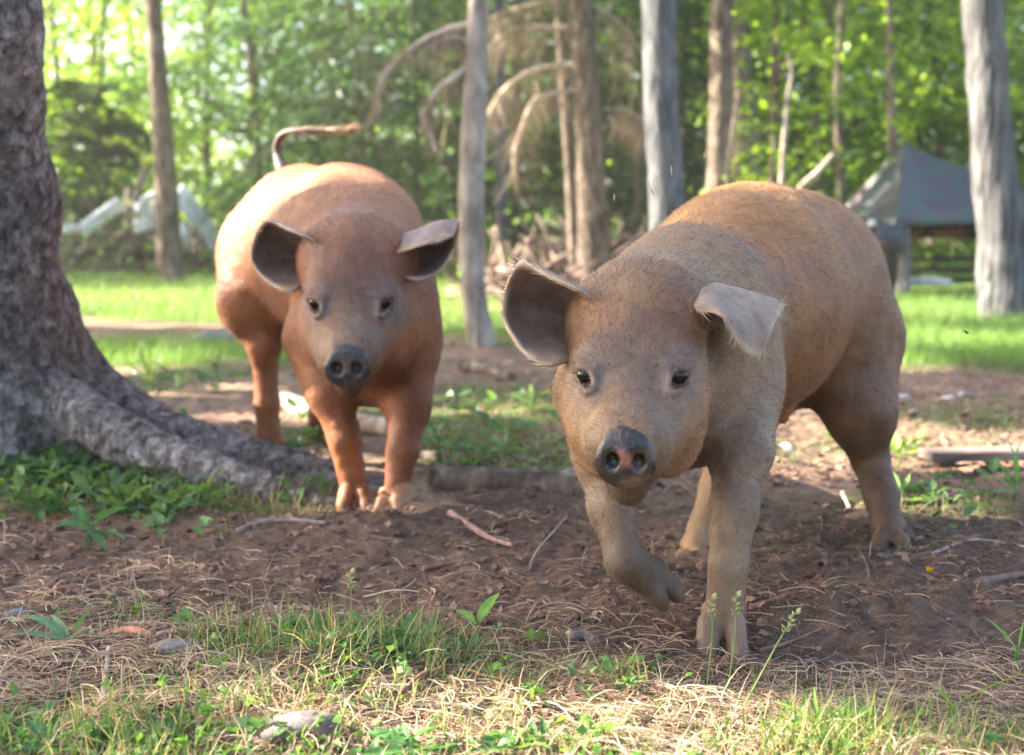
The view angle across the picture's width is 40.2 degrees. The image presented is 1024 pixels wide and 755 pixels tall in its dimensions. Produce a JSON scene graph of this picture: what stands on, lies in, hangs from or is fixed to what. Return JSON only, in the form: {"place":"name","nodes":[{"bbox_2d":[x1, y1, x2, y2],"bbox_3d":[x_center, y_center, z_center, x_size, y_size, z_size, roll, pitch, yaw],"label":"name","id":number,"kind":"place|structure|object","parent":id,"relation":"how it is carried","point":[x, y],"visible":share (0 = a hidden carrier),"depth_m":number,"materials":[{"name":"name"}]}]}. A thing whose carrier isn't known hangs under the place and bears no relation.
{"place":"outdoors","nodes":[
{"label":"outdoors","id":0,"kind":"place"},
{"bbox_2d":[0,239,1023,754],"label":"ground","id":1,"kind":"structure","parent":0,"point":[506,355],"depth_m":2.60,"materials":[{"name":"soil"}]},
{"bbox_2d":[10,719,97,754],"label":"weed","id":2,"kind":"object","parent":1,"relation":"on","point":[37,727],"visible":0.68,"depth_m":1.62,"materials":[{"name":"green plant"}]},
{"bbox_2d":[16,605,101,645],"bbox_3d":[-0.665,0.362,2.036,0.106,0.062,0.109,2,6,17],"label":"weed","id":3,"kind":"object","parent":1,"relation":"on","point":[61,630],"visible":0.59,"depth_m":2.04,"materials":[{"name":"green plant"}]},
{"bbox_2d":[55,503,127,550],"bbox_3d":[-0.786,0.290,2.639,0.141,0.096,0.132,0,6,0],"label":"weed","id":4,"kind":"object","parent":1,"relation":"on","point":[80,513],"visible":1,"depth_m":2.67,"materials":[{"name":"green plant"}]},
{"bbox_2d":[45,1,145,222],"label":"spruce tree","id":5,"kind":"object","parent":1,"relation":"on","point":[72,151],"visible":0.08,"depth_m":20.82,"materials":[{"name":"green plant"}]},
{"bbox_2d":[45,0,153,256],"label":"spruce tree","id":6,"kind":"object","parent":1,"relation":"on","point":[99,149],"visible":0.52,"depth_m":19.26,"materials":[{"name":"green plant"}]},
{"bbox_2d":[42,0,205,244],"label":"maple tree","id":7,"kind":"object","parent":1,"relation":"on","point":[56,35],"visible":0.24,"depth_m":19.41,"materials":[{"name":"green plant"}]},
{"bbox_2d":[105,626,154,636],"bbox_3d":[-0.552,0.370,2.016,0.093,0.029,0.018,4,7,31],"label":"root piece","id":8,"kind":"object","parent":1,"relation":"on","point":[131,629],"visible":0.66,"depth_m":2.00,"materials":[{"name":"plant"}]},
{"bbox_2d":[59,184,221,276],"bbox_3d":[-4.814,-1.864,18.188,3.711,1.338,3.488,0,6,0],"label":"brush heap","id":9,"kind":"object","parent":1,"relation":"on","point":[138,241],"visible":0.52,"depth_m":17.07,"materials":[{"name":"green plant"}]},
{"bbox_2d":[79,198,123,235],"bbox_3d":[-4.847,-1.900,16.542,0.070,0.448,0.643,4,7,30],"label":"birch log","id":10,"kind":"object","parent":9,"relation":"on","point":[112,208],"visible":1,"depth_m":16.50,"materials":[{"name":"white wood"}]},
{"bbox_2d":[133,217,154,232],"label":"birch log","id":11,"kind":"object","parent":9,"relation":"on","point":[146,223],"visible":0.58,"depth_m":16.41,"materials":[{"name":"white wood"}]},
{"bbox_2d":[135,203,154,217],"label":"birch log","id":12,"kind":"object","parent":11,"relation":"on","point":[147,211],"visible":0.58,"depth_m":16.39,"materials":[{"name":"white wood"}]},
{"bbox_2d":[181,222,192,252],"bbox_3d":[-3.858,-1.658,16.568,0.070,0.365,0.559,0,6,-3],"label":"birch log","id":13,"kind":"object","parent":9,"relation":"on","point":[187,240],"visible":0.78,"depth_m":16.48,"materials":[{"name":"white wood"}]},
{"bbox_2d":[178,184,218,249],"bbox_3d":[-3.723,-1.889,16.543,0.070,0.774,0.744,4,7,31],"label":"birch log","id":14,"kind":"object","parent":9,"relation":"on","point":[193,212],"visible":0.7,"depth_m":16.50,"materials":[{"name":"white wood"}]},
{"bbox_2d":[43,0,237,224],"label":"maple tree","id":15,"kind":"object","parent":1,"relation":"on","point":[95,49],"visible":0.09,"depth_m":22.24,"materials":[{"name":"green plant"}]},
{"bbox_2d":[43,0,250,218],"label":"maple tree","id":16,"kind":"object","parent":1,"relation":"on","point":[139,96],"visible":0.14,"depth_m":25.38,"materials":[{"name":"green plant"}]},
{"bbox_2d":[125,341,170,391],"bbox_3d":[-1.373,-0.038,5.288,0.178,0.200,0.061,0,6,0],"label":"weed","id":17,"kind":"object","parent":1,"relation":"on","point":[147,368],"visible":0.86,"depth_m":5.29,"materials":[{"name":"green plant"}]},
{"bbox_2d":[145,0,186,281],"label":"slim tree","id":18,"kind":"object","parent":1,"relation":"on","point":[169,256],"visible":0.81,"depth_m":15.14,"materials":[{"name":"brown plant"}]},
{"bbox_2d":[149,638,201,654],"bbox_3d":[-0.464,0.372,1.933,0.075,0.020,0.055,0,6,0],"label":"stone","id":19,"kind":"object","parent":1,"relation":"on","point":[174,642],"visible":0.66,"depth_m":1.92,"materials":[{"name":"grey stone"}]},
{"bbox_2d":[170,606,213,628],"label":"weed","id":20,"kind":"object","parent":1,"relation":"on","point":[183,616],"visible":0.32,"depth_m":2.06,"materials":[{"name":"green plant"}]},
{"bbox_2d":[0,0,384,506],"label":"tree","id":21,"kind":"object","parent":1,"relation":"on","point":[62,379],"visible":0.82,"depth_m":3.41,"materials":[{"name":"grey plant"}]},
{"bbox_2d":[53,0,351,224],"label":"maple tree","id":22,"kind":"object","parent":1,"relation":"on","point":[206,156],"visible":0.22,"depth_m":21.14,"materials":[{"name":"green plant"}]},
{"bbox_2d":[183,473,237,506],"bbox_3d":[-0.651,0.251,3.006,0.120,0.079,0.082,0,6,0],"label":"weed","id":23,"kind":"object","parent":1,"relation":"on","point":[193,488],"visible":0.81,"depth_m":3.02,"materials":[{"name":"green plant"}]},
{"bbox_2d":[193,329,237,341],"bbox_3d":[-1.553,-0.203,7.483,0.319,0.104,0.163,-2,7,-22],"label":"stone","id":24,"kind":"object","parent":1,"relation":"on","point":[216,333],"visible":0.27,"depth_m":7.42,"materials":[{"name":"grey stone"}]},
{"bbox_2d":[61,0,427,253],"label":"maple tree","id":25,"kind":"object","parent":1,"relation":"on","point":[254,99],"visible":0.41,"depth_m":18.38,"materials":[{"name":"green plant"}]},
{"bbox_2d":[235,518,327,533],"bbox_3d":[-0.451,0.291,2.765,0.178,0.022,0.082,0,6,0],"label":"root piece","id":26,"kind":"object","parent":1,"relation":"on","point":[241,529],"visible":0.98,"depth_m":2.78,"materials":[{"name":"brown plant"}]},
{"bbox_2d":[260,710,338,745],"bbox_3d":[-0.250,0.418,1.656,0.093,0.046,0.058,0,6,0],"label":"stone","id":27,"kind":"object","parent":1,"relation":"on","point":[322,728],"visible":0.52,"depth_m":1.64,"materials":[{"name":"grey stone"}]},
{"bbox_2d":[141,0,492,214],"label":"maple tree","id":28,"kind":"object","parent":1,"relation":"on","point":[285,62],"visible":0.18,"depth_m":19.62,"materials":[{"name":"green plant"}]},
{"bbox_2d":[279,391,387,435],"bbox_3d":[-0.574,0.121,4.422,0.144,0.078,0.930,-4,7,-32],"label":"fallen log","id":29,"kind":"object","parent":1,"relation":"on","point":[375,425],"visible":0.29,"depth_m":4.20,"materials":[{"name":"wood"}]},
{"bbox_2d":[215,121,465,511],"bbox_3d":[-0.440,-0.187,3.352,0.480,0.933,1.436,-2,6,-17],"label":"pig","id":30,"kind":"object","parent":1,"relation":"on","point":[326,276],"visible":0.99,"depth_m":2.97},
{"bbox_2d":[192,0,500,272],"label":"spruce tree","id":31,"kind":"object","parent":1,"relation":"on","point":[361,116],"visible":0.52,"depth_m":16.93,"materials":[{"name":"green plant"}]},
{"bbox_2d":[217,0,514,219],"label":"maple tree","id":32,"kind":"object","parent":1,"relation":"on","point":[369,134],"visible":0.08,"depth_m":22.78,"materials":[{"name":"green plant"}]},
{"bbox_2d":[362,722,459,754],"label":"weed","id":33,"kind":"object","parent":1,"relation":"on","point":[395,740],"visible":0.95,"depth_m":1.62,"materials":[{"name":"green plant"}]},
{"bbox_2d":[401,665,449,693],"bbox_3d":[-0.114,0.396,1.859,0.009,0.015,0.127,3,7,26],"label":"stick","id":34,"kind":"object","parent":1,"relation":"on","point":[419,676],"visible":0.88,"depth_m":1.83,"materials":[{"name":"brown wood"}]},
{"bbox_2d":[361,0,496,347],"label":"dead spruce","id":35,"kind":"object","parent":1,"relation":"on","point":[473,71],"visible":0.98,"depth_m":7.17,"materials":[{"name":"grey wood"}]},
{"bbox_2d":[313,0,544,269],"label":"spruce tree","id":36,"kind":"object","parent":1,"relation":"on","point":[416,141],"visible":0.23,"depth_m":19.42,"materials":[{"name":"green plant"}]},
{"bbox_2d":[419,450,468,466],"bbox_3d":[-0.181,0.214,3.680,0.155,0.041,0.039,5,8,39],"label":"fallen log","id":37,"kind":"object","parent":1,"relation":"on","point":[427,455],"visible":0.62,"depth_m":3.67,"materials":[{"name":"beige wood"}]},
{"bbox_2d":[422,558,479,571],"bbox_3d":[-0.101,0.331,2.494,0.126,0.017,0.018,-2,7,-22],"label":"stick","id":38,"kind":"object","parent":1,"relation":"on","point":[430,567],"visible":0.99,"depth_m":2.48,"materials":[{"name":"brown wood"}]},
{"bbox_2d":[348,1,561,258],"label":"maple tree","id":39,"kind":"object","parent":1,"relation":"on","point":[429,92],"visible":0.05,"depth_m":24.60,"materials":[{"name":"green plant"}]},
{"bbox_2d":[456,593,498,623],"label":"weed","id":40,"kind":"object","parent":1,"relation":"on","point":[486,604],"visible":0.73,"depth_m":2.11,"materials":[{"name":"green plant"}]},
{"bbox_2d":[447,509,513,546],"bbox_3d":[-0.064,0.291,2.708,0.019,0.029,0.251,-3,7,-29],"label":"root piece","id":41,"kind":"object","parent":1,"relation":"on","point":[469,525],"visible":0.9,"depth_m":2.70,"materials":[{"name":"brown plant"}]},
{"bbox_2d":[324,0,645,281],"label":"dead spruce","id":42,"kind":"object","parent":1,"relation":"on","point":[592,217],"visible":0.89,"depth_m":12.77,"materials":[{"name":"wood"}]},
{"bbox_2d":[456,358,515,381],"bbox_3d":[-0.098,-0.034,5.796,0.074,0.068,0.456,-3,7,-29],"label":"fallen log","id":43,"kind":"object","parent":1,"relation":"on","point":[468,365],"visible":0.97,"depth_m":5.81,"materials":[{"name":"wood"}]},
{"bbox_2d":[410,465,585,498],"bbox_3d":[-0.021,0.252,3.258,0.440,0.082,0.088,1,6,14],"label":"fallen log","id":44,"kind":"object","parent":1,"relation":"on","point":[453,478],"visible":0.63,"depth_m":3.24,"materials":[{"name":"grey wood"}]},
{"bbox_2d":[493,0,509,262],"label":"slim tree","id":45,"kind":"object","parent":1,"relation":"on","point":[501,206],"visible":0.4,"depth_m":17.72,"materials":[{"name":"grey plant"}]},
{"bbox_2d":[486,432,527,455],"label":"weed","id":46,"kind":"object","parent":1,"relation":"on","point":[502,441],"visible":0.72,"depth_m":3.85,"materials":[{"name":"green plant"}]},
{"bbox_2d":[0,363,1016,754],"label":"ground weeds","id":47,"kind":"object","parent":1,"relation":"on","point":[52,459],"visible":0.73,"depth_m":3.01,"materials":[{"name":"green plant"}]},
{"bbox_2d":[0,492,1023,754],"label":"straw litter","id":48,"kind":"object","parent":1,"relation":"on","point":[216,672],"visible":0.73,"depth_m":1.83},
{"bbox_2d":[0,336,1023,754],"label":"grass","id":49,"kind":"structure","parent":1,"relation":"on","point":[810,728],"depth_m":1.76,"materials":[{"name":"green plant"}]},
{"bbox_2d":[0,403,1023,754],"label":"clover","id":50,"kind":"object","parent":1,"relation":"on","point":[582,731],"visible":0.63,"depth_m":1.68,"materials":[{"name":"green plant"}]},
{"bbox_2d":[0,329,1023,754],"bbox_3d":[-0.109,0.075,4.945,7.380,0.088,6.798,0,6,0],"label":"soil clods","id":51,"kind":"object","parent":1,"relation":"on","point":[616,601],"visible":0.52,"depth_m":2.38,"materials":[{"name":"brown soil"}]},
{"bbox_2d":[0,483,1023,754],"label":"root fibres","id":52,"kind":"object","parent":1,"relation":"on","point":[598,685],"visible":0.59,"depth_m":2.07,"materials":[{"name":"plant"}]},
{"bbox_2d":[481,728,551,753],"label":"weed","id":53,"kind":"object","parent":1,"relation":"on","point":[505,747],"visible":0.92,"depth_m":1.60,"materials":[{"name":"green plant"}]},
{"bbox_2d":[59,210,977,283],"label":"undergrowth","id":54,"kind":"object","parent":1,"relation":"on","point":[924,264],"visible":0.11,"depth_m":16.39,"materials":[{"name":"green plant"}]},
{"bbox_2d":[119,166,148,239],"bbox_3d":[-4.462,-2.063,16.524,0.113,0.873,0.600,2,6,16],"label":"broken trunk","id":55,"kind":"object","parent":54,"relation":"on","point":[137,193],"visible":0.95,"depth_m":16.51,"materials":[{"name":"brown plant"}]},
{"bbox_2d":[404,0,635,266],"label":"spruce tree","id":56,"kind":"object","parent":1,"relation":"on","point":[515,213],"visible":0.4,"depth_m":19.26,"materials":[{"name":"green plant"}]},
{"bbox_2d":[442,210,598,300],"bbox_3d":[0.122,-1.115,12.998,1.903,0.835,2.896,0,6,0],"label":"brush heap","id":57,"kind":"object","parent":1,"relation":"on","point":[494,277],"visible":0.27,"depth_m":12.38,"materials":[{"name":"brown plant"}]},
{"bbox_2d":[509,384,555,412],"bbox_3d":[0.071,0.073,4.598,0.171,0.094,0.117,0,6,0],"label":"weed","id":58,"kind":"object","parent":1,"relation":"on","point":[527,398],"visible":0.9,"depth_m":4.61,"materials":[{"name":"green plant"}]},
{"bbox_2d":[43,0,1023,256],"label":"wood","id":59,"kind":"object","parent":1,"relation":"on","point":[1019,18],"visible":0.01,"depth_m":30.77,"materials":[{"name":"green plant"}]},
{"bbox_2d":[433,3,645,261],"bbox_3d":[0.791,-5.207,20.899,3.913,7.874,3.605,0,6,0],"label":"spruce tree","id":60,"kind":"object","parent":1,"relation":"on","point":[560,147],"visible":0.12,"depth_m":20.91,"materials":[{"name":"green plant"}]},
{"bbox_2d":[64,262,1023,366],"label":"grass","id":61,"kind":"structure","parent":1,"relation":"on","point":[934,350],"depth_m":8.48,"materials":[{"name":"green plant"}]},
{"bbox_2d":[554,0,577,273],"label":"slim tree","id":62,"kind":"object","parent":1,"relation":"on","point":[570,179],"visible":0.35,"depth_m":13.40,"materials":[{"name":"brown plant"}]},
{"bbox_2d":[498,201,647,272],"bbox_3d":[0.764,-1.386,14.407,2.046,1.092,2.475,0,6,0],"label":"brush heap","id":63,"kind":"object","parent":1,"relation":"on","point":[620,241],"visible":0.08,"depth_m":14.01,"materials":[{"name":"brown plant"}]},
{"bbox_2d":[565,629,597,643],"bbox_3d":[0.103,0.382,2.057,0.040,0.025,0.035,-5,8,-40],"label":"stone","id":64,"kind":"object","parent":1,"relation":"on","point":[592,637],"visible":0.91,"depth_m":2.05,"materials":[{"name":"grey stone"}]},
{"bbox_2d":[488,0,769,241],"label":"maple tree","id":65,"kind":"object","parent":1,"relation":"on","point":[620,89],"visible":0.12,"depth_m":20.89,"materials":[{"name":"green plant"}]},
{"bbox_2d":[508,0,763,240],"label":"spruce tree","id":66,"kind":"object","parent":1,"relation":"on","point":[636,194],"visible":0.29,"depth_m":18.32,"materials":[{"name":"green plant"}]},
{"bbox_2d":[642,0,684,231],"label":"grey tree","id":67,"kind":"object","parent":1,"relation":"on","point":[663,143],"visible":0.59,"depth_m":9.27,"materials":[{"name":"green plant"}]},
{"bbox_2d":[559,0,780,236],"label":"spruce tree","id":68,"kind":"object","parent":1,"relation":"on","point":[685,140],"visible":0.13,"depth_m":20.10,"materials":[{"name":"green plant"}]},
{"bbox_2d":[494,180,911,662],"bbox_3d":[0.393,0.020,2.414,0.460,0.733,1.423,3,7,27],"label":"pig","id":69,"kind":"object","parent":1,"relation":"on","point":[719,334],"visible":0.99,"depth_m":2.05},
{"bbox_2d":[596,0,826,203],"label":"maple tree","id":70,"kind":"object","parent":1,"relation":"on","point":[697,184],"visible":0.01,"depth_m":22.65,"materials":[{"name":"green plant"}]},
{"bbox_2d":[706,593,718,684],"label":"grass stalk","id":71,"kind":"object","parent":1,"relation":"on","point":[713,597],"depth_m":1.89,"materials":[{"name":"green plant"}]},
{"bbox_2d":[706,0,733,191],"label":"grey tree","id":72,"kind":"object","parent":1,"relation":"on","point":[721,78],"visible":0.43,"depth_m":11.74,"materials":[{"name":"brown plant"}]},
{"bbox_2d":[725,91,739,184],"bbox_3d":[1.707,-1.367,10.916,0.110,1.705,0.042,0,6,0],"label":"sapling","id":73,"kind":"object","parent":1,"relation":"on","point":[728,168],"visible":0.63,"depth_m":10.86,"materials":[{"name":"brown plant"}]},
{"bbox_2d":[726,590,742,691],"bbox_3d":[0.294,0.354,1.874,0.030,0.137,0.017,-4,7,-35],"label":"grass stalk","id":74,"kind":"object","parent":1,"relation":"on","point":[736,604],"depth_m":1.87,"materials":[{"name":"green plant"}]},
{"bbox_2d":[731,0,761,183],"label":"grey tree","id":75,"kind":"object","parent":1,"relation":"on","point":[743,74],"visible":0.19,"depth_m":15.64,"materials":[{"name":"brown plant"}]},
{"bbox_2d":[764,127,775,182],"bbox_3d":[2.093,-1.311,11.426,0.100,1.452,0.040,0,6,0],"label":"sapling","id":76,"kind":"object","parent":1,"relation":"on","point":[772,152],"visible":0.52,"depth_m":11.36,"materials":[{"name":"brown plant"}]},
{"bbox_2d":[743,608,800,706],"bbox_3d":[0.335,0.361,1.796,0.080,0.127,0.017,-3,7,-23],"label":"grass stalk","id":77,"kind":"object","parent":1,"relation":"on","point":[790,617],"depth_m":1.80,"materials":[{"name":"green plant"}]},
{"bbox_2d":[678,0,878,200],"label":"spruce tree","id":78,"kind":"object","parent":1,"relation":"on","point":[765,76],"visible":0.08,"depth_m":20.59,"materials":[{"name":"green plant"}]},
{"bbox_2d":[607,0,951,196],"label":"maple tree","id":79,"kind":"object","parent":1,"relation":"on","point":[774,58],"visible":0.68,"depth_m":12.19,"materials":[{"name":"green plant"}]},
{"bbox_2d":[748,586,814,609],"bbox_3d":[0.436,0.355,2.246,0.156,0.016,0.011,-5,8,-38],"label":"stick","id":80,"kind":"object","parent":1,"relation":"on","point":[753,606],"visible":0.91,"depth_m":2.23,"materials":[{"name":"brown wood"}]},
{"bbox_2d":[779,53,793,184],"bbox_3d":[2.118,-1.513,10.901,0.121,1.989,0.056,0,6,0],"label":"sapling","id":81,"kind":"object","parent":1,"relation":"on","point":[783,142],"visible":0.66,"depth_m":10.84,"materials":[{"name":"beige plant"}]},
{"bbox_2d":[758,627,823,652],"bbox_3d":[0.422,0.395,2.108,0.122,0.024,0.008,-3,7,-26],"label":"stick","id":82,"kind":"object","parent":1,"relation":"on","point":[763,649],"visible":0.95,"depth_m":2.10,"materials":[{"name":"wood"}]},
{"bbox_2d":[698,0,927,252],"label":"spruce tree","id":83,"kind":"object","parent":1,"relation":"on","point":[814,74],"visible":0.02,"depth_m":22.34,"materials":[{"name":"green plant"}]},
{"bbox_2d":[773,688,852,736],"bbox_3d":[0.370,0.413,1.688,0.109,0.068,0.050,0,6,0],"label":"grass plant","id":84,"kind":"object","parent":1,"relation":"on","point":[815,703],"depth_m":1.70,"materials":[{"name":"green plant"}]},
{"bbox_2d":[796,153,834,188],"bbox_3d":[2.166,-1.070,10.446,0.463,1.202,0.076,0,6,0],"label":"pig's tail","id":85,"kind":"object","parent":1,"relation":"on","point":[808,180],"visible":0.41,"depth_m":10.38,"materials":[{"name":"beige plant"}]},
{"bbox_2d":[676,0,969,266],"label":"maple tree","id":86,"kind":"object","parent":1,"relation":"on","point":[830,13],"visible":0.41,"depth_m":18.47,"materials":[{"name":"green plant"}]},
{"bbox_2d":[785,670,877,703],"bbox_3d":[0.450,0.405,1.890,0.218,0.050,0.048,-5,8,-41],"label":"stick","id":87,"kind":"object","parent":1,"relation":"on","point":[829,691],"visible":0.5,"depth_m":1.84,"materials":[{"name":"brown wood"}]},
{"bbox_2d":[833,0,845,204],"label":"sapling","id":88,"kind":"object","parent":1,"relation":"on","point":[840,171],"visible":0.45,"depth_m":16.73,"materials":[{"name":"brown plant"}]},
{"bbox_2d":[744,0,1023,262],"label":"maple tree","id":89,"kind":"object","parent":1,"relation":"on","point":[822,12],"visible":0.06,"depth_m":20.11,"materials":[{"name":"green plant"}]},
{"bbox_2d":[874,224,907,292],"bbox_3d":[3.244,-1.018,11.943,0.285,0.585,0.172,0,6,0],"label":"feeder box","id":90,"kind":"object","parent":1,"relation":"on","point":[890,238],"visible":0.86,"depth_m":11.87,"materials":[{"name":"grey metal"}]},
{"bbox_2d":[886,0,898,276],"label":"sapling","id":91,"kind":"object","parent":1,"relation":"on","point":[892,140],"visible":0.4,"depth_m":16.69,"materials":[{"name":"brown plant"}]},
{"bbox_2d":[783,0,1023,267],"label":"maple tree","id":92,"kind":"object","parent":1,"relation":"on","point":[939,152],"visible":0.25,"depth_m":18.74,"materials":[{"name":"green plant"}]},
{"bbox_2d":[890,432,917,468],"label":"weed","id":93,"kind":"object","parent":1,"relation":"on","point":[896,445],"visible":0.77,"depth_m":3.66,"materials":[{"name":"green plant"}]},
{"bbox_2d":[893,472,928,504],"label":"weed","id":94,"kind":"object","parent":1,"relation":"on","point":[903,487],"visible":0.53,"depth_m":3.08,"materials":[{"name":"green plant"}]},
{"bbox_2d":[816,0,1023,254],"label":"maple tree","id":95,"kind":"object","parent":1,"relation":"on","point":[1020,160],"visible":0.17,"depth_m":19.01,"materials":[{"name":"green plant"}]},
{"bbox_2d":[909,277,951,285],"bbox_3d":[3.840,-0.891,13.081,0.610,0.101,0.083,-2,7,-21],"label":"log","id":96,"kind":"object","parent":1,"relation":"on","point":[916,281],"visible":0.69,"depth_m":13.06,"materials":[{"name":"grey wood"}]},
{"bbox_2d":[846,144,1023,296],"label":"shelter","id":97,"kind":"object","parent":1,"relation":"on","point":[916,193],"visible":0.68,"depth_m":12.64,"materials":[{"name":"grey fabric"}]},
{"bbox_2d":[859,0,1023,263],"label":"maple tree","id":98,"kind":"object","parent":1,"relation":"on","point":[1017,108],"visible":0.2,"depth_m":18.37,"materials":[{"name":"green plant"}]},
{"bbox_2d":[918,445,1023,467],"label":"plank","id":99,"kind":"object","parent":1,"relation":"on","point":[945,457],"visible":1,"depth_m":3.52,"materials":[{"name":"grey wood"}]},
{"bbox_2d":[936,673,1023,715],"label":"grass plant","id":100,"kind":"object","parent":1,"relation":"on","point":[946,697],"depth_m":1.75,"materials":[{"name":"green plant"}]},
{"bbox_2d":[962,0,1023,320],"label":"furrowed tree","id":101,"kind":"object","parent":1,"relation":"on","point":[999,273],"visible":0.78,"depth_m":9.10,"materials":[{"name":"grey plant"}]},
{"bbox_2d":[973,571,1023,586],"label":"stick","id":102,"kind":"object","parent":1,"relation":"on","point":[992,580],"visible":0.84,"depth_m":2.36,"materials":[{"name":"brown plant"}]},
{"bbox_2d":[984,436,1023,499],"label":"grass plant","id":103,"kind":"object","parent":1,"relation":"on","point":[1017,475],"depth_m":3.13,"materials":[{"name":"green plant"}]},
{"bbox_2d":[986,618,1023,665],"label":"grass plant","id":104,"kind":"object","parent":1,"relation":"on","point":[1010,640],"depth_m":1.98,"materials":[{"name":"green plant"}]},
{"bbox_2d":[44,0,1023,234],"label":"sky","id":105,"kind":"structure","parent":0,"point":[77,49],"materials":[{"name":"white"}]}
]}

